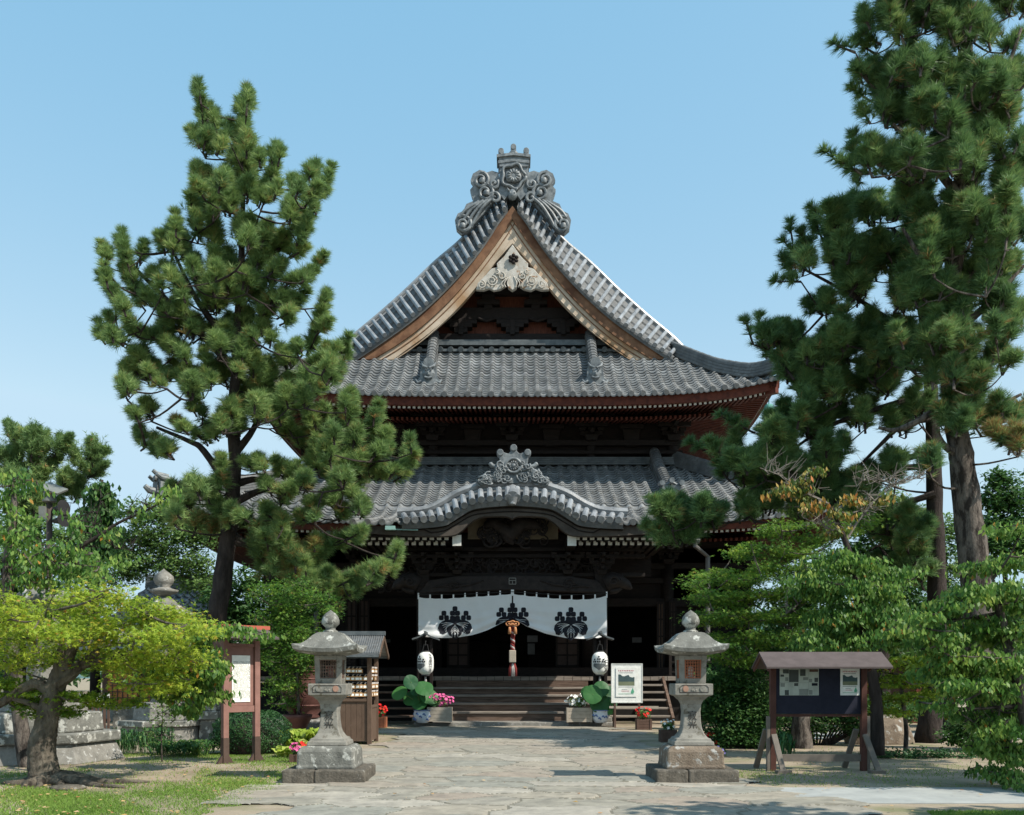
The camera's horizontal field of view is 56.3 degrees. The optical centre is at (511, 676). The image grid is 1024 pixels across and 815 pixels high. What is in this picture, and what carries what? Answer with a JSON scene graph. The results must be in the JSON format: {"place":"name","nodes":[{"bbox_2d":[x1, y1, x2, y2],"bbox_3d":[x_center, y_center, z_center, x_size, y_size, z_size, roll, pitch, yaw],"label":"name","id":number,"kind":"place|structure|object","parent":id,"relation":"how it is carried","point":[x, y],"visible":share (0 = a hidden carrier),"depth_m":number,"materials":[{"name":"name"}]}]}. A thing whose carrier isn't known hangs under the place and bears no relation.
{"place":"outdoors","nodes":[
{"label":"outdoors","id":0,"kind":"place"},
{"bbox_2d":[66,478,130,692],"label":"tree","id":1,"kind":"object","parent":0,"point":[92,499],"visible":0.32,"depth_m":37.74,"materials":[{"name":"green plant"}]},
{"bbox_2d":[77,609,807,677],"bbox_3d":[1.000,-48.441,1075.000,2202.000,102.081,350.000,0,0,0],"label":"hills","id":2,"kind":"structure","parent":0,"point":[79,675],"depth_m":989.63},
{"bbox_2d":[0,752,999,814],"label":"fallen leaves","id":3,"kind":"object","parent":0,"point":[23,801],"visible":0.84,"depth_m":13.04,"materials":[{"name":"brown plant"}]},
{"bbox_2d":[0,678,1023,814],"bbox_3d":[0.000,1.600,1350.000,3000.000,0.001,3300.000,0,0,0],"label":"ground","id":4,"kind":"structure","parent":0,"point":[740,758],"depth_m":16.18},
{"bbox_2d":[39,482,70,586],"bbox_3d":[-11.907,-1.766,24.949,0.743,6.732,0.575,0,0,0],"label":"lamp pole","id":5,"kind":"object","parent":4,"relation":"on","point":[62,505],"visible":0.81,"depth_m":24.93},
{"bbox_2d":[0,513,110,692],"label":"tree","id":6,"kind":"object","parent":4,"relation":"on","point":[57,533],"visible":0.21,"depth_m":33.83,"materials":[{"name":"green plant"}]},
{"bbox_2d":[0,415,114,580],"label":"pine tree","id":7,"kind":"object","parent":4,"relation":"on","point":[35,441],"visible":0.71,"depth_m":43.51,"materials":[{"name":"green plant"}]},
{"bbox_2d":[0,574,116,680],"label":"tree","id":8,"kind":"object","parent":4,"relation":"on","point":[15,589],"visible":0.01,"depth_m":35.73,"materials":[{"name":"green plant"}]},
{"bbox_2d":[0,466,121,767],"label":"tree","id":9,"kind":"object","parent":4,"relation":"on","point":[12,537],"visible":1,"depth_m":16.89,"materials":[{"name":"green plant"}]},
{"bbox_2d":[0,587,124,766],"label":"stone lantern","id":10,"kind":"object","parent":4,"relation":"on","point":[86,737],"visible":0.35,"depth_m":17.90,"materials":[{"name":"grey stone"}]},
{"bbox_2d":[49,784,86,790],"bbox_3d":[-6.326,1.578,13.600,0.529,0.105,0.355,0,0,0],"label":"boulder","id":11,"kind":"object","parent":4,"relation":"on","point":[67,787],"visible":0.72,"depth_m":13.50,"materials":[{"name":"stone"}]},
{"bbox_2d":[87,694,110,728],"bbox_3d":[-11.812,1.040,26.979,0.973,1.120,0.102,0,0,0],"label":"white topped fence","id":12,"kind":"object","parent":4,"relation":"on","point":[108,719],"visible":0.08,"depth_m":26.93,"materials":[{"name":"paint"}]},
{"bbox_2d":[18,480,183,679],"bbox_3d":[-8.016,-1.081,18.459,3.396,5.461,0.900,0,0,0],"label":"tree","id":13,"kind":"object","parent":4,"relation":"on","point":[142,517],"visible":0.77,"depth_m":18.48,"materials":[{"name":"green plant"}]},
{"bbox_2d":[0,575,232,787],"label":"maple tree","id":14,"kind":"object","parent":4,"relation":"on","point":[48,709],"visible":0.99,"depth_m":14.14,"materials":[{"name":"green plant"}]},
{"bbox_2d":[113,707,133,729],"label":"stone block","id":15,"kind":"structure","parent":4,"relation":"on","point":[122,714],"depth_m":27.50,"materials":[{"name":"grey stone"}]},
{"bbox_2d":[113,727,178,754],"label":"iris leaves","id":16,"kind":"object","parent":4,"relation":"on","point":[126,742],"visible":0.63,"depth_m":19.66,"materials":[{"name":"green plant"}]},
{"bbox_2d":[118,569,199,740],"bbox_3d":[-8.908,-0.585,24.500,2.021,4.370,2.173,0,0,0],"label":"tall stone lantern","id":17,"kind":"object","parent":4,"relation":"on","point":[163,579],"visible":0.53,"depth_m":24.03,"materials":[{"name":"grey stone"}]},
{"bbox_2d":[138,699,185,761],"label":"sapling","id":18,"kind":"object","parent":4,"relation":"on","point":[160,723],"visible":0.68,"depth_m":17.98,"materials":[{"name":"green plant"}]},
{"bbox_2d":[98,496,233,700],"bbox_3d":[-11.639,-2.232,31.947,5.009,7.640,2.398,0,0,0],"label":"tree","id":19,"kind":"object","parent":4,"relation":"on","point":[151,543],"visible":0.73,"depth_m":31.71,"materials":[{"name":"green plant"}]},
{"bbox_2d":[77,574,268,721],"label":"hall","id":20,"kind":"structure","parent":4,"relation":"on","point":[187,599],"depth_m":36.01,"materials":[{"name":"grey tile"}]},
{"bbox_2d":[136,739,219,756],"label":"fern clump","id":21,"kind":"object","parent":4,"relation":"on","point":[188,747],"visible":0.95,"depth_m":19.17,"materials":[{"name":"green plant"}]},
{"bbox_2d":[76,621,286,721],"bbox_3d":[-5.973,0.303,16.184,4.141,2.548,1.503,0,0,0],"label":"cherry tree","id":22,"kind":"object","parent":4,"relation":"on","point":[217,674],"visible":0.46,"depth_m":16.13,"materials":[{"name":"green plant"}]},
{"bbox_2d":[0,727,401,814],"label":"grass","id":23,"kind":"structure","parent":4,"relation":"on","point":[89,801],"depth_m":13.00,"materials":[{"name":"green plant"}]},
{"bbox_2d":[198,704,220,739],"bbox_3d":[-7.748,1.157,24.600,0.540,0.925,0.560,0,0,-3],"label":"stone post base","id":24,"kind":"object","parent":4,"relation":"on","point":[208,718],"visible":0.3,"depth_m":24.36,"materials":[{"name":"grey stone"}]},
{"bbox_2d":[210,624,278,763],"bbox_3d":[-5.070,0.318,17.900,0.840,2.565,1.200,0,0,43],"label":"information sign","id":25,"kind":"object","parent":4,"relation":"on","point":[244,659],"visible":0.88,"depth_m":17.94,"materials":[{"name":"wood"}]},
{"bbox_2d":[208,709,292,753],"bbox_3d":[-5.444,1.128,19.997,1.694,0.948,1.570,0,0,0],"label":"clipped bush","id":26,"kind":"object","parent":4,"relation":"on","point":[240,733],"visible":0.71,"depth_m":19.56,"materials":[{"name":"green plant"}]},
{"bbox_2d":[87,72,423,702],"bbox_3d":[-7.166,-7.494,25.816,9.742,18.403,7.691,0,0,0],"label":"pine tree","id":27,"kind":"object","parent":4,"relation":"on","point":[260,395],"visible":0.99,"depth_m":25.37,"materials":[{"name":"green plant"}]},
{"bbox_2d":[192,561,319,705],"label":"tree","id":28,"kind":"object","parent":4,"relation":"on","point":[238,607],"visible":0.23,"depth_m":30.70,"materials":[{"name":"green plant"}]},
{"bbox_2d":[271,745,302,757],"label":"hosta clump","id":29,"kind":"object","parent":4,"relation":"on","point":[282,751],"visible":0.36,"depth_m":18.84,"materials":[{"name":"green plant"}]},
{"bbox_2d":[240,573,345,713],"bbox_3d":[-5.425,-0.458,23.511,2.664,4.112,1.718,0,0,0],"label":"tall shrub","id":30,"kind":"object","parent":4,"relation":"on","point":[299,663],"visible":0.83,"depth_m":23.34,"materials":[{"name":"green plant"}]},
{"bbox_2d":[289,742,300,762],"bbox_3d":[-4.034,1.410,17.811,0.234,0.390,0.229,0,0,0],"label":"flower pot","id":31,"kind":"object","parent":4,"relation":"on","point":[295,747],"visible":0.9,"depth_m":17.73,"materials":[{"name":"ceramic"}]},
{"bbox_2d":[283,694,311,728],"bbox_3d":[-5.265,0.977,23.548,1.114,1.246,1.016,0,0,39],"label":"red cordyline","id":32,"kind":"object","parent":4,"relation":"on","point":[299,721],"visible":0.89,"depth_m":23.37,"materials":[{"name":"brown ceramic"}]},
{"bbox_2d":[278,727,318,746],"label":"hosta clump","id":33,"kind":"object","parent":4,"relation":"on","point":[297,736],"visible":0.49,"depth_m":20.44,"materials":[{"name":"green plant"}]},
{"bbox_2d":[277,718,319,736],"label":"stone plinth","id":34,"kind":"structure","parent":4,"relation":"on","point":[314,723],"depth_m":24.80,"materials":[{"name":"grey stone"}]},
{"bbox_2d":[280,666,326,718],"bbox_3d":[-5.540,0.410,25.498,1.260,1.380,1.264,0,0,0],"label":"bronze urn","id":35,"kind":"object","parent":34,"relation":"on","point":[312,704],"visible":0.29,"depth_m":25.03,"materials":[{"name":"brown metal"}]},
{"bbox_2d":[282,610,375,783],"bbox_3d":[-2.823,0.290,14.900,1.240,2.660,1.200,0,0,0],"label":"stone lantern","id":36,"kind":"object","parent":4,"relation":"on","point":[331,751],"visible":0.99,"depth_m":14.60,"materials":[{"name":"grey stone"}]},
{"bbox_2d":[331,631,388,744],"bbox_3d":[-3.770,0.250,23.150,1.414,2.700,1.800,0,0,0],"label":"votive tablet stand","id":37,"kind":"object","parent":4,"relation":"on","point":[359,719],"visible":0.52,"depth_m":22.59,"materials":[{"name":"brown wood"}]},
{"bbox_2d":[378,703,387,727],"bbox_3d":[-4.164,1.219,30.124,0.534,0.772,0.484,0,0,0],"label":"flower planter","id":38,"kind":"object","parent":4,"relation":"on","point":[382,722],"visible":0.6,"depth_m":29.95,"materials":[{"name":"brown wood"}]},
{"bbox_2d":[143,144,846,726],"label":"temple hall","id":39,"kind":"structure","parent":4,"relation":"on","point":[535,380],"depth_m":37.38,"materials":[{"name":"grey tile"}]},
{"bbox_2d":[346,599,356,665],"bbox_3d":[-6.153,-1.675,36.715,0.437,2.585,0.090,0,0,0],"label":"door leaf","id":40,"kind":"structure","parent":39,"relation":"in","point":[351,606],"depth_m":36.68,"materials":[{"name":"brown wood"}]},
{"bbox_2d":[359,599,369,665],"bbox_3d":[-5.665,-1.676,36.735,0.401,2.586,0.090,0,0,0],"label":"door leaf","id":41,"kind":"structure","parent":39,"relation":"in","point":[364,604],"depth_m":36.69,"materials":[{"name":"brown wood"}]},
{"bbox_2d":[392,675,439,722],"bbox_3d":[-3.067,0.701,30.441,1.537,1.537,0.839,0,0,0],"label":"lotus pot","id":42,"kind":"object","parent":39,"relation":"on","point":[417,698],"visible":0.99,"depth_m":30.35,"materials":[{"name":"green ceramic"}]},
{"bbox_2d":[412,631,439,708],"bbox_3d":[-2.779,0.000,30.920,0.840,2.940,0.700,0,0,0],"label":"lantern post","id":43,"kind":"object","parent":39,"relation":"on","point":[429,642],"visible":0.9,"depth_m":30.93,"materials":[{"name":"wood"}]},
{"bbox_2d":[417,641,433,681],"bbox_3d":[-2.701,-0.449,30.650,0.524,1.458,0.774,0,0,26],"label":"paper lantern","id":44,"kind":"object","parent":43,"relation":"hanging from","point":[425,663],"visible":1,"depth_m":30.36,"materials":[{"name":"paper"}]},
{"bbox_2d":[427,693,453,721],"bbox_3d":[-2.288,0.973,30.591,0.909,0.918,0.509,0,0,0],"label":"flower planter","id":45,"kind":"object","parent":39,"relation":"on","point":[440,713],"visible":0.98,"depth_m":30.41,"materials":[{"name":"white ceramic"}]},
{"bbox_2d":[447,636,468,666],"bbox_3d":[-2.083,-1.064,37.015,0.863,1.358,0.090,0,0,0],"label":"door leaf","id":46,"kind":"structure","parent":39,"relation":"in","point":[457,649],"depth_m":37.00,"materials":[{"name":"brown wood"}]},
{"bbox_2d":[506,620,518,675],"bbox_3d":[0.016,-0.919,30.968,0.450,1.813,0.285,0,0,0],"label":"bell rope","id":47,"kind":"object","parent":39,"relation":"hanging from","point":[512,668],"visible":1,"depth_m":30.93,"materials":[{"name":"red fabric"}]},
{"bbox_2d":[418,590,607,639],"bbox_3d":[0.019,-2.018,31.315,6.210,1.664,0.146,0,0,0],"label":"temple curtain","id":48,"kind":"object","parent":39,"relation":"hanging from","point":[456,618],"visible":1,"depth_m":31.32,"materials":[{"name":"white fabric"}]},
{"bbox_2d":[388,455,648,456],"bbox_3d":[0.000,-8.960,39.470,12.000,0.320,0.060,0,0,0],"label":"lattice window","id":49,"kind":"structure","parent":39,"relation":"in","point":[393,455],"depth_m":39.44,"materials":[{"name":"brown wood"}]},
{"bbox_2d":[556,636,578,666],"bbox_3d":[2.138,-1.064,37.015,0.899,1.358,0.090,0,0,0],"label":"door leaf","id":50,"kind":"structure","parent":39,"relation":"in","point":[567,651],"depth_m":37.00,"materials":[{"name":"brown wood"}]},
{"bbox_2d":[564,693,591,721],"bbox_3d":[2.118,0.986,30.580,0.922,0.922,0.487,0,0,0],"label":"flower planter","id":51,"kind":"object","parent":39,"relation":"on","point":[579,713],"visible":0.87,"depth_m":30.41,"materials":[{"name":"stone"}]},
{"bbox_2d":[581,681,616,722],"bbox_3d":[2.755,0.800,30.487,1.144,1.340,0.674,0,0,-30],"label":"lotus pot","id":52,"kind":"object","parent":39,"relation":"on","point":[596,696],"visible":0.96,"depth_m":30.34,"materials":[{"name":"green ceramic"}]},
{"bbox_2d":[586,631,613,721],"bbox_3d":[2.840,0.000,30.920,0.840,2.940,0.700,0,0,0],"label":"lantern post","id":53,"kind":"object","parent":39,"relation":"on","point":[603,642],"visible":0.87,"depth_m":30.80,"materials":[{"name":"wood"}]},
{"bbox_2d":[592,641,607,680],"bbox_3d":[2.747,-0.449,30.650,0.524,1.458,0.774,0,0,-26],"label":"paper lantern","id":54,"kind":"object","parent":53,"relation":"hanging from","point":[599,663],"visible":1,"depth_m":30.36,"materials":[{"name":"paper"}]},
{"bbox_2d":[657,602,664,666],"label":"pillar","id":55,"kind":"structure","parent":39,"relation":"in","point":[660,605],"depth_m":36.57,"materials":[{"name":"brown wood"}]},
{"bbox_2d":[0,603,1013,687],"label":"woods","id":56,"kind":"object","parent":4,"relation":"on","point":[86,673],"depth_m":92.95,"materials":[{"name":"green plant"}]},
{"bbox_2d":[609,663,658,727],"bbox_3d":[3.821,0.595,30.262,1.542,2.024,0.614,0,0,0],"label":"poster board","id":57,"kind":"object","parent":4,"relation":"on","point":[626,682],"visible":0.98,"depth_m":29.99,"materials":[{"name":"paper"}]},
{"bbox_2d":[635,707,651,729],"bbox_3d":[3.987,1.254,29.034,0.516,0.702,0.492,0,0,0],"label":"flower planter","id":58,"kind":"object","parent":4,"relation":"on","point":[645,723],"visible":1,"depth_m":28.86,"materials":[{"name":"wood"}]},
{"bbox_2d":[658,719,676,741],"bbox_3d":[3.840,1.321,23.536,0.422,0.568,0.455,0,0,0],"label":"flower planter","id":59,"kind":"object","parent":4,"relation":"on","point":[667,732],"visible":0.97,"depth_m":23.36,"materials":[{"name":"brown wood"}]},
{"bbox_2d":[694,666,720,728],"bbox_3d":[5.815,0.640,29.000,1.489,1.934,1.671,0,0,31],"label":"bush","id":60,"kind":"object","parent":4,"relation":"on","point":[708,669],"visible":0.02,"depth_m":28.88,"materials":[{"name":"green plant"}]},
{"bbox_2d":[704,732,716,744],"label":"flower clump","id":61,"kind":"object","parent":4,"relation":"on","point":[712,739],"visible":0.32,"depth_m":21.36,"materials":[{"name":"green plant"}]},
{"bbox_2d":[700,658,790,748],"bbox_3d":[5.187,0.706,21.465,2.505,2.257,1.436,0,0,0],"label":"azalea bush","id":62,"kind":"object","parent":4,"relation":"on","point":[735,710],"visible":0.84,"depth_m":21.28,"materials":[{"name":"green plant"}]},
{"bbox_2d":[670,512,894,748],"bbox_3d":[5.941,-0.941,21.474,4.832,5.399,3.525,0,0,0],"label":"maple tree","id":63,"kind":"object","parent":4,"relation":"on","point":[711,598],"visible":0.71,"depth_m":21.11,"materials":[{"name":"green plant"}]},
{"bbox_2d":[777,729,796,753],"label":"weed plant","id":64,"kind":"object","parent":4,"relation":"on","point":[785,747],"visible":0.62,"depth_m":19.09,"materials":[{"name":"green plant"}]},
{"bbox_2d":[636,176,947,743],"bbox_3d":[6.976,-5.669,23.339,8.120,14.699,4.072,0,0,0],"label":"pine tree","id":65,"kind":"object","parent":4,"relation":"on","point":[814,367],"visible":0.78,"depth_m":22.59,"materials":[{"name":"green plant"}]},
{"bbox_2d":[731,577,859,721],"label":"tree","id":66,"kind":"object","parent":4,"relation":"on","point":[775,628],"visible":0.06,"depth_m":33.75,"materials":[{"name":"green plant"}]},
{"bbox_2d":[766,704,859,744],"bbox_3d":[7.134,1.065,22.515,2.891,1.317,1.388,0,0,0],"label":"azalea bush","id":67,"kind":"object","parent":4,"relation":"on","point":[845,724],"visible":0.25,"depth_m":22.40,"materials":[{"name":"green plant"}]},
{"bbox_2d":[752,652,892,773],"bbox_3d":[5.247,0.588,16.290,2.086,2.024,1.020,0,0,0],"label":"notice board","id":68,"kind":"object","parent":4,"relation":"on","point":[817,684],"visible":1,"depth_m":16.28,"materials":[{"name":"brown wood"}]},
{"bbox_2d":[760,446,937,742],"bbox_3d":[6.871,-1.575,19.480,3.674,6.359,1.229,0,0,0],"label":"cherry tree","id":69,"kind":"object","parent":4,"relation":"on","point":[792,489],"visible":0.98,"depth_m":19.44,"materials":[{"name":"green plant"}]},
{"bbox_2d":[772,544,938,755],"bbox_3d":[6.611,-0.508,18.612,2.863,4.067,2.110,0,0,0],"label":"cherry tree","id":70,"kind":"object","parent":4,"relation":"on","point":[864,614],"visible":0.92,"depth_m":18.26,"materials":[{"name":"green plant"}]},
{"bbox_2d":[829,527,926,694],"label":"tree","id":71,"kind":"object","parent":4,"relation":"on","point":[860,546],"visible":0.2,"depth_m":28.84,"materials":[{"name":"green plant"}]},
{"bbox_2d":[844,715,914,744],"bbox_3d":[8.807,1.271,22.993,1.702,0.718,0.960,0,0,0],"label":"stone mound","id":72,"kind":"object","parent":4,"relation":"on","point":[894,731],"visible":0.43,"depth_m":22.61,"materials":[{"name":"grey stone"}]},
{"bbox_2d":[839,653,921,722],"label":"tree","id":73,"kind":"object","parent":4,"relation":"on","point":[898,690],"depth_m":32.96,"materials":[{"name":"brown plant"}]},
{"bbox_2d":[890,668,910,722],"bbox_3d":[13.268,0.650,32.980,0.900,1.900,0.040,0,0,0],"label":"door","id":74,"kind":"structure","parent":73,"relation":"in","point":[905,689],"depth_m":32.96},
{"bbox_2d":[867,655,966,752],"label":"maple tree","id":75,"kind":"object","parent":4,"relation":"on","point":[899,681],"visible":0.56,"depth_m":18.99,"materials":[{"name":"green plant"}]},
{"bbox_2d":[813,0,1023,742],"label":"pine tree","id":76,"kind":"object","parent":4,"relation":"on","point":[965,105],"visible":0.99,"depth_m":20.38,"materials":[{"name":"green plant"}]},
{"bbox_2d":[858,743,979,758],"bbox_3d":[8.292,1.570,19.021,2.679,0.536,1.132,0,0,0],"label":"bush","id":77,"kind":"object","parent":4,"relation":"on","point":[909,754],"visible":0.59,"depth_m":18.85,"materials":[{"name":"green plant"}]},
{"bbox_2d":[879,484,959,593],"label":"tree","id":78,"kind":"object","parent":4,"relation":"on","point":[949,531],"visible":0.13,"depth_m":35.90,"materials":[{"name":"green plant"}]},
{"bbox_2d":[875,518,1023,792],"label":"cherry tree","id":79,"kind":"object","parent":4,"relation":"on","point":[999,715],"visible":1,"depth_m":13.60,"materials":[{"name":"green plant"}]},
{"bbox_2d":[877,578,1023,669],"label":"tree","id":80,"kind":"object","parent":4,"relation":"on","point":[908,650],"visible":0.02,"depth_m":29.60,"materials":[{"name":"green plant"}]},
{"bbox_2d":[932,716,1021,750],"bbox_3d":[10.266,1.008,20.532,2.559,1.232,1.298,0,0,0],"label":"azalea bush","id":81,"kind":"object","parent":4,"relation":"on","point":[951,737],"visible":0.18,"depth_m":20.40,"materials":[{"name":"green plant"}]},
{"bbox_2d":[977,464,1023,581],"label":"tree","id":82,"kind":"object","parent":4,"relation":"on","point":[1007,497],"visible":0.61,"depth_m":37.66,"materials":[{"name":"green plant"}]},
{"bbox_2d":[0,0,1023,617],"label":"sky","id":83,"kind":"structure","parent":0,"point":[676,138],"materials":[{"name":"blue"}]},
{"bbox_2d":[201,725,883,814],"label":"flagstone path","id":84,"kind":"structure","parent":0,"point":[439,761],"depth_m":13.81,"materials":[{"name":"stone"}]},
{"bbox_2d":[646,610,738,782],"bbox_3d":[2.779,0.290,14.900,1.240,2.660,1.200,0,0,0],"label":"stone lantern","id":85,"kind":"object","parent":84,"relation":"on","point":[690,752],"visible":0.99,"depth_m":14.60,"materials":[{"name":"grey stone"}]},
{"bbox_2d":[736,745,1021,786],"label":"dry grass","id":86,"kind":"structure","parent":0,"point":[759,774],"depth_m":15.43,"materials":[{"name":"plant"}]},
{"bbox_2d":[781,787,1023,803],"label":"concrete path","id":87,"kind":"structure","parent":0,"point":[928,795],"depth_m":12.92,"materials":[{"name":"grey concrete"}]},
{"bbox_2d":[814,732,1021,738],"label":"path","id":88,"kind":"structure","parent":0,"point":[913,733],"depth_m":26.39,"materials":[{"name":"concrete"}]},
{"bbox_2d":[867,691,918,725],"bbox_3d":[9.617,0.994,25.435,3.132,1.255,1.649,0,0,0],"label":"azalea bush","id":89,"kind":"object","parent":88,"relation":"on","point":[911,718],"visible":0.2,"depth_m":25.27,"materials":[{"name":"green plant"}]},
{"bbox_2d":[901,581,1022,732],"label":"tree","id":90,"kind":"object","parent":88,"relation":"on","point":[948,587],"visible":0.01,"depth_m":26.86,"materials":[{"name":"green plant"}]},
{"bbox_2d":[927,808,1023,814],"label":"grass","id":91,"kind":"structure","parent":0,"point":[971,812],"depth_m":11.13,"materials":[{"name":"green plant"}]}
]}

